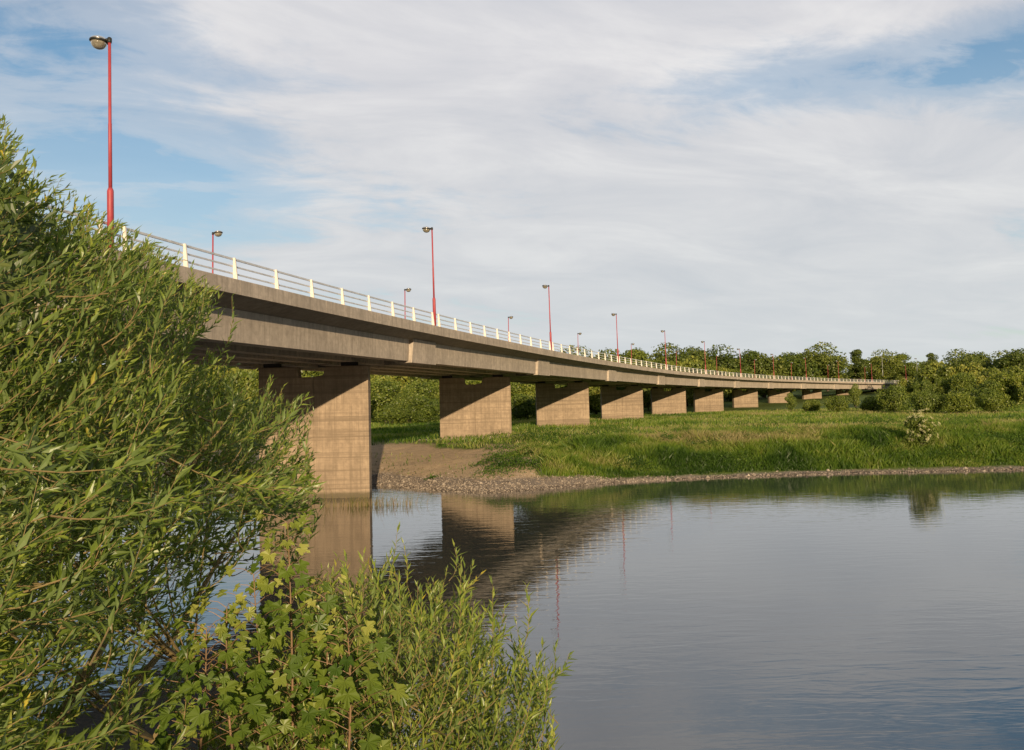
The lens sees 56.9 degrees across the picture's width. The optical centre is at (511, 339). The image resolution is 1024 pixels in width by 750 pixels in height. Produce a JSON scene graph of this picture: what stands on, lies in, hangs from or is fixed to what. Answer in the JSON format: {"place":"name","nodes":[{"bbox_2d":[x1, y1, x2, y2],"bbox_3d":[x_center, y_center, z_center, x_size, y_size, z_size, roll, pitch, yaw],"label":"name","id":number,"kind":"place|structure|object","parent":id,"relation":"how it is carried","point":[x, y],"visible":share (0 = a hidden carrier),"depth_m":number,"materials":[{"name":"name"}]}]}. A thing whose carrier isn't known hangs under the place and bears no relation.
{"place":"outdoors","nodes":[
{"label":"outdoors","id":0,"kind":"place"},
{"bbox_2d":[0,470,1023,749],"bbox_3d":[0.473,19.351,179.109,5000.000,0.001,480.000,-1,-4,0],"label":"water","id":1,"kind":"structure","parent":0,"point":[836,612],"depth_m":35.09,"materials":[{"name":"grey liquid"}]},
{"bbox_2d":[293,481,440,507],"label":"rush clump","id":2,"kind":"object","parent":1,"relation":"in","point":[376,503],"visible":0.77,"depth_m":69.74,"materials":[{"name":"plant"}]},
{"bbox_2d":[0,0,1023,372],"label":"sky","id":3,"kind":"structure","parent":0,"point":[774,177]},
{"bbox_2d":[3,379,1023,492],"bbox_3d":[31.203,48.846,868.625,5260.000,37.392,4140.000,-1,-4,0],"label":"ground","id":4,"kind":"structure","parent":0,"point":[419,450],"depth_m":93.63,"materials":[{"name":"brown soil"}]},
{"bbox_2d":[0,136,62,554],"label":"ash sapling","id":5,"kind":"object","parent":4,"relation":"on","point":[23,233],"visible":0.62,"depth_m":4.87,"materials":[{"name":"green plant"}]},
{"bbox_2d":[0,114,324,749],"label":"willow tree","id":6,"kind":"object","parent":4,"relation":"on","point":[85,468],"visible":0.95,"depth_m":4.82,"materials":[{"name":"green plant"}]},
{"bbox_2d":[220,370,258,425],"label":"bush","id":7,"kind":"object","parent":4,"relation":"on","point":[244,379],"visible":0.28,"depth_m":212.07,"materials":[{"name":"green plant"}]},
{"bbox_2d":[145,510,414,749],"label":"sycamore sapling","id":8,"kind":"object","parent":4,"relation":"on","point":[254,695],"visible":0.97,"depth_m":4.67,"materials":[{"name":"green plant"}]},
{"bbox_2d":[370,378,401,421],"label":"bush","id":9,"kind":"object","parent":4,"relation":"on","point":[386,394],"visible":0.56,"depth_m":221.01,"materials":[{"name":"green plant"}]},
{"bbox_2d":[197,522,577,749],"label":"willow bush","id":10,"kind":"object","parent":4,"relation":"on","point":[451,703],"visible":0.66,"depth_m":5.28,"materials":[{"name":"green plant"}]},
{"bbox_2d":[378,399,410,424],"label":"bush","id":11,"kind":"object","parent":4,"relation":"on","point":[395,413],"visible":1,"depth_m":198.00,"materials":[{"name":"green plant"}]},
{"bbox_2d":[394,384,419,422],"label":"bush","id":12,"kind":"object","parent":4,"relation":"on","point":[407,396],"visible":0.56,"depth_m":213.49,"materials":[{"name":"green plant"}]},
{"bbox_2d":[403,380,439,418],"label":"bush","id":13,"kind":"object","parent":4,"relation":"on","point":[426,389],"visible":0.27,"depth_m":229.04,"materials":[{"name":"green plant"}]},
{"bbox_2d":[406,395,439,422],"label":"bush","id":14,"kind":"object","parent":4,"relation":"on","point":[422,409],"visible":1,"depth_m":202.45,"materials":[{"name":"green plant"}]},
{"bbox_2d":[8,201,899,498],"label":"road bridge","id":15,"kind":"structure","parent":4,"relation":"on","point":[282,337],"depth_m":77.43,"materials":[{"name":"concrete"}]},
{"bbox_2d":[89,35,113,247],"bbox_3d":[-17.050,-8.151,39.319,1.018,9.155,0.770,-3,-4,12],"label":"street lamp","id":16,"kind":"object","parent":15,"relation":"on","point":[98,42],"visible":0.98,"depth_m":39.25,"materials":[{"name":"red metal"}]},
{"bbox_2d":[212,230,222,272],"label":"street lamp","id":17,"kind":"object","parent":15,"relation":"on","point":[217,233],"visible":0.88,"depth_m":80.91,"materials":[{"name":"red metal"}]},
{"bbox_2d":[404,288,410,318],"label":"street lamp","id":18,"kind":"object","parent":15,"relation":"on","point":[408,289],"visible":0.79,"depth_m":123.25,"materials":[{"name":"red metal"}]},
{"bbox_2d":[422,226,435,325],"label":"street lamp","id":19,"kind":"object","parent":15,"relation":"on","point":[426,229],"visible":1,"depth_m":81.02,"materials":[{"name":"red metal"}]},
{"bbox_2d":[508,316,512,340],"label":"street lamp","id":20,"kind":"object","parent":15,"relation":"on","point":[510,317],"visible":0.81,"depth_m":165.11,"materials":[{"name":"red metal"}]},
{"bbox_2d":[542,285,551,349],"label":"street lamp","id":21,"kind":"object","parent":15,"relation":"on","point":[545,287],"visible":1,"depth_m":122.62,"materials":[{"name":"red metal"}]},
{"bbox_2d":[612,313,618,361],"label":"street lamp","id":22,"kind":"object","parent":15,"relation":"on","point":[613,314],"visible":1,"depth_m":163.73,"materials":[{"name":"red metal"}]},
{"bbox_2d":[661,330,666,368],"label":"street lamp","id":23,"kind":"object","parent":15,"relation":"on","point":[662,331],"visible":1,"depth_m":204.26,"materials":[{"name":"red metal"}]},
{"bbox_2d":[465,380,480,383],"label":"bush","id":24,"kind":"object","parent":4,"relation":"on","point":[472,382],"visible":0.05,"depth_m":212.07,"materials":[{"name":"green plant"}]},
{"bbox_2d":[6,403,1023,480],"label":"grass","id":25,"kind":"structure","parent":4,"relation":"on","point":[662,451],"depth_m":95.44,"materials":[{"name":"green plant"}]},
{"bbox_2d":[9,354,1023,420],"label":"woodland","id":26,"kind":"object","parent":4,"relation":"on","point":[932,372],"visible":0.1,"depth_m":296.52,"materials":[{"name":"green plant"}]},
{"bbox_2d":[510,382,535,416],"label":"bush","id":27,"kind":"object","parent":4,"relation":"on","point":[524,389],"visible":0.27,"depth_m":232.82,"materials":[{"name":"green plant"}]},
{"bbox_2d":[511,393,535,419],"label":"bush","id":28,"kind":"object","parent":4,"relation":"on","point":[522,406],"visible":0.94,"depth_m":219.24,"materials":[{"name":"green plant"}]},
{"bbox_2d":[555,384,566,387],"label":"bush","id":29,"kind":"object","parent":4,"relation":"on","point":[559,386],"visible":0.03,"depth_m":218.62,"materials":[{"name":"green plant"}]},
{"bbox_2d":[559,345,606,358],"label":"tree","id":30,"kind":"object","parent":4,"relation":"on","point":[572,350],"visible":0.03,"depth_m":378.91,"materials":[{"name":"green plant"}]},
{"bbox_2d":[589,395,600,413],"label":"bush","id":31,"kind":"object","parent":4,"relation":"on","point":[591,410],"visible":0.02,"depth_m":271.95,"materials":[{"name":"green plant"}]},
{"bbox_2d":[587,347,627,361],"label":"tree","id":32,"kind":"object","parent":4,"relation":"on","point":[609,356],"visible":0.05,"depth_m":386.49,"materials":[{"name":"green plant"}]},
{"bbox_2d":[620,347,655,363],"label":"tree","id":33,"kind":"object","parent":4,"relation":"on","point":[641,355],"visible":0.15,"depth_m":376.44,"materials":[{"name":"green plant"}]},
{"bbox_2d":[644,342,698,363],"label":"tree","id":34,"kind":"object","parent":4,"relation":"on","point":[669,356],"visible":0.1,"depth_m":394.39,"materials":[{"name":"green plant"}]},
{"bbox_2d":[677,347,716,366],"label":"tree","id":35,"kind":"object","parent":4,"relation":"on","point":[700,354],"visible":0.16,"depth_m":403.77,"materials":[{"name":"green plant"}]},
{"bbox_2d":[372,434,1023,493],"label":"gravel","id":36,"kind":"structure","parent":4,"relation":"on","point":[446,487],"depth_m":84.79,"materials":[{"name":"grey gravel"}]},
{"bbox_2d":[701,344,749,398],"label":"tree","id":37,"kind":"object","parent":4,"relation":"on","point":[727,355],"visible":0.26,"depth_m":407.38,"materials":[{"name":"green plant"}]},
{"bbox_2d":[727,368,755,391],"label":"tree","id":38,"kind":"object","parent":4,"relation":"on","point":[734,372],"visible":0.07,"depth_m":385.47,"materials":[{"name":"green plant"}]},
{"bbox_2d":[737,349,771,375],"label":"tree","id":39,"kind":"object","parent":4,"relation":"on","point":[750,355],"visible":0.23,"depth_m":415.79,"materials":[{"name":"green plant"}]},
{"bbox_2d":[742,352,788,397],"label":"tree","id":40,"kind":"object","parent":4,"relation":"on","point":[767,364],"visible":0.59,"depth_m":414.46,"materials":[{"name":"green plant"}]},
{"bbox_2d":[784,392,796,408],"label":"bush","id":41,"kind":"object","parent":4,"relation":"on","point":[789,398],"visible":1,"depth_m":248.88,"materials":[{"name":"green plant"}]},
{"bbox_2d":[775,352,822,393],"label":"tree","id":42,"kind":"object","parent":4,"relation":"on","point":[799,368],"visible":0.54,"depth_m":422.30,"materials":[{"name":"green plant"}]},
{"bbox_2d":[802,399,822,410],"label":"bush","id":43,"kind":"object","parent":4,"relation":"on","point":[811,405],"visible":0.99,"depth_m":233.34,"materials":[{"name":"green plant"}]},
{"bbox_2d":[799,341,855,390],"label":"tree","id":44,"kind":"object","parent":4,"relation":"on","point":[823,360],"visible":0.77,"depth_m":474.06,"materials":[{"name":"green plant"}]},
{"bbox_2d":[822,395,849,411],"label":"bush","id":45,"kind":"object","parent":4,"relation":"on","point":[836,403],"visible":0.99,"depth_m":218.14,"materials":[{"name":"green plant"}]},
{"bbox_2d":[848,383,861,407],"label":"bush","id":46,"kind":"object","parent":4,"relation":"on","point":[854,392],"visible":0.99,"depth_m":258.94,"materials":[{"name":"green plant"}]},
{"bbox_2d":[847,349,872,381],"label":"tree","id":47,"kind":"object","parent":4,"relation":"on","point":[858,370],"visible":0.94,"depth_m":488.36,"materials":[{"name":"green plant"}]},
{"bbox_2d":[859,395,883,411],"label":"bush","id":48,"kind":"object","parent":4,"relation":"on","point":[868,403],"visible":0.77,"depth_m":213.28,"materials":[{"name":"green plant"}]},
{"bbox_2d":[866,349,903,381],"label":"tree","id":49,"kind":"object","parent":4,"relation":"on","point":[889,363],"visible":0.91,"depth_m":504.24,"materials":[{"name":"green plant"}]},
{"bbox_2d":[874,382,910,411],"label":"bush","id":50,"kind":"object","parent":4,"relation":"on","point":[893,397],"visible":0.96,"depth_m":203.16,"materials":[{"name":"green plant"}]},
{"bbox_2d":[895,353,921,378],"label":"tree","id":51,"kind":"object","parent":4,"relation":"on","point":[911,367],"visible":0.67,"depth_m":516.41,"materials":[{"name":"green plant"}]},
{"bbox_2d":[908,380,932,402],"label":"bush","id":52,"kind":"object","parent":4,"relation":"on","point":[923,386],"visible":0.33,"depth_m":224.19,"materials":[{"name":"green plant"}]},
{"bbox_2d":[903,408,939,447],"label":"elder bush","id":53,"kind":"object","parent":4,"relation":"on","point":[922,432],"visible":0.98,"depth_m":93.12,"materials":[{"name":"green plant"}]},
{"bbox_2d":[901,389,946,413],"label":"bush","id":54,"kind":"object","parent":4,"relation":"on","point":[920,400],"visible":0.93,"depth_m":183.00,"materials":[{"name":"green plant"}]},
{"bbox_2d":[914,362,933,372],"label":"tree","id":55,"kind":"object","parent":4,"relation":"on","point":[916,369],"visible":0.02,"depth_m":411.42,"materials":[{"name":"green plant"}]},
{"bbox_2d":[921,353,938,365],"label":"tree","id":56,"kind":"object","parent":4,"relation":"on","point":[933,357],"visible":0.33,"depth_m":559.35,"materials":[{"name":"green plant"}]},
{"bbox_2d":[931,377,950,400],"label":"bush","id":57,"kind":"object","parent":4,"relation":"on","point":[940,386],"visible":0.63,"depth_m":233.81,"materials":[{"name":"green plant"}]},
{"bbox_2d":[937,391,976,412],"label":"bush","id":58,"kind":"object","parent":4,"relation":"on","point":[958,403],"visible":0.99,"depth_m":177.76,"materials":[{"name":"green plant"}]},
{"bbox_2d":[945,371,976,395],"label":"bush","id":59,"kind":"object","parent":4,"relation":"on","point":[962,382],"visible":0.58,"depth_m":228.61,"materials":[{"name":"green plant"}]},
{"bbox_2d":[941,348,986,373],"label":"tree","id":60,"kind":"object","parent":4,"relation":"on","point":[956,363],"visible":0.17,"depth_m":358.01,"materials":[{"name":"green plant"}]},
{"bbox_2d":[959,351,995,365],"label":"tree","id":61,"kind":"object","parent":4,"relation":"on","point":[980,355],"visible":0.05,"depth_m":375.79,"materials":[{"name":"green plant"}]},
{"bbox_2d":[966,379,1001,409],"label":"bush","id":62,"kind":"object","parent":4,"relation":"on","point":[988,387],"visible":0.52,"depth_m":208.01,"materials":[{"name":"green plant"}]},
{"bbox_2d":[982,350,1009,368],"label":"tree","id":63,"kind":"object","parent":4,"relation":"on","point":[994,356],"visible":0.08,"depth_m":369.37,"materials":[{"name":"green plant"}]},
{"bbox_2d":[978,391,1017,412],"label":"bush","id":64,"kind":"object","parent":4,"relation":"on","point":[995,402],"visible":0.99,"depth_m":176.19,"materials":[{"name":"green plant"}]},
{"bbox_2d":[984,371,1023,407],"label":"bush","id":65,"kind":"object","parent":4,"relation":"on","point":[1010,384],"visible":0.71,"depth_m":222.65,"materials":[{"name":"green plant"}]},
{"bbox_2d":[988,348,1023,370],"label":"tree","id":66,"kind":"object","parent":4,"relation":"on","point":[1015,357],"visible":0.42,"depth_m":346.62,"materials":[{"name":"green plant"}]},
{"bbox_2d":[1018,375,1023,399],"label":"bush","id":67,"kind":"object","parent":4,"relation":"on","point":[1021,391],"visible":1,"depth_m":214.39,"materials":[{"name":"green plant"}]}
]}

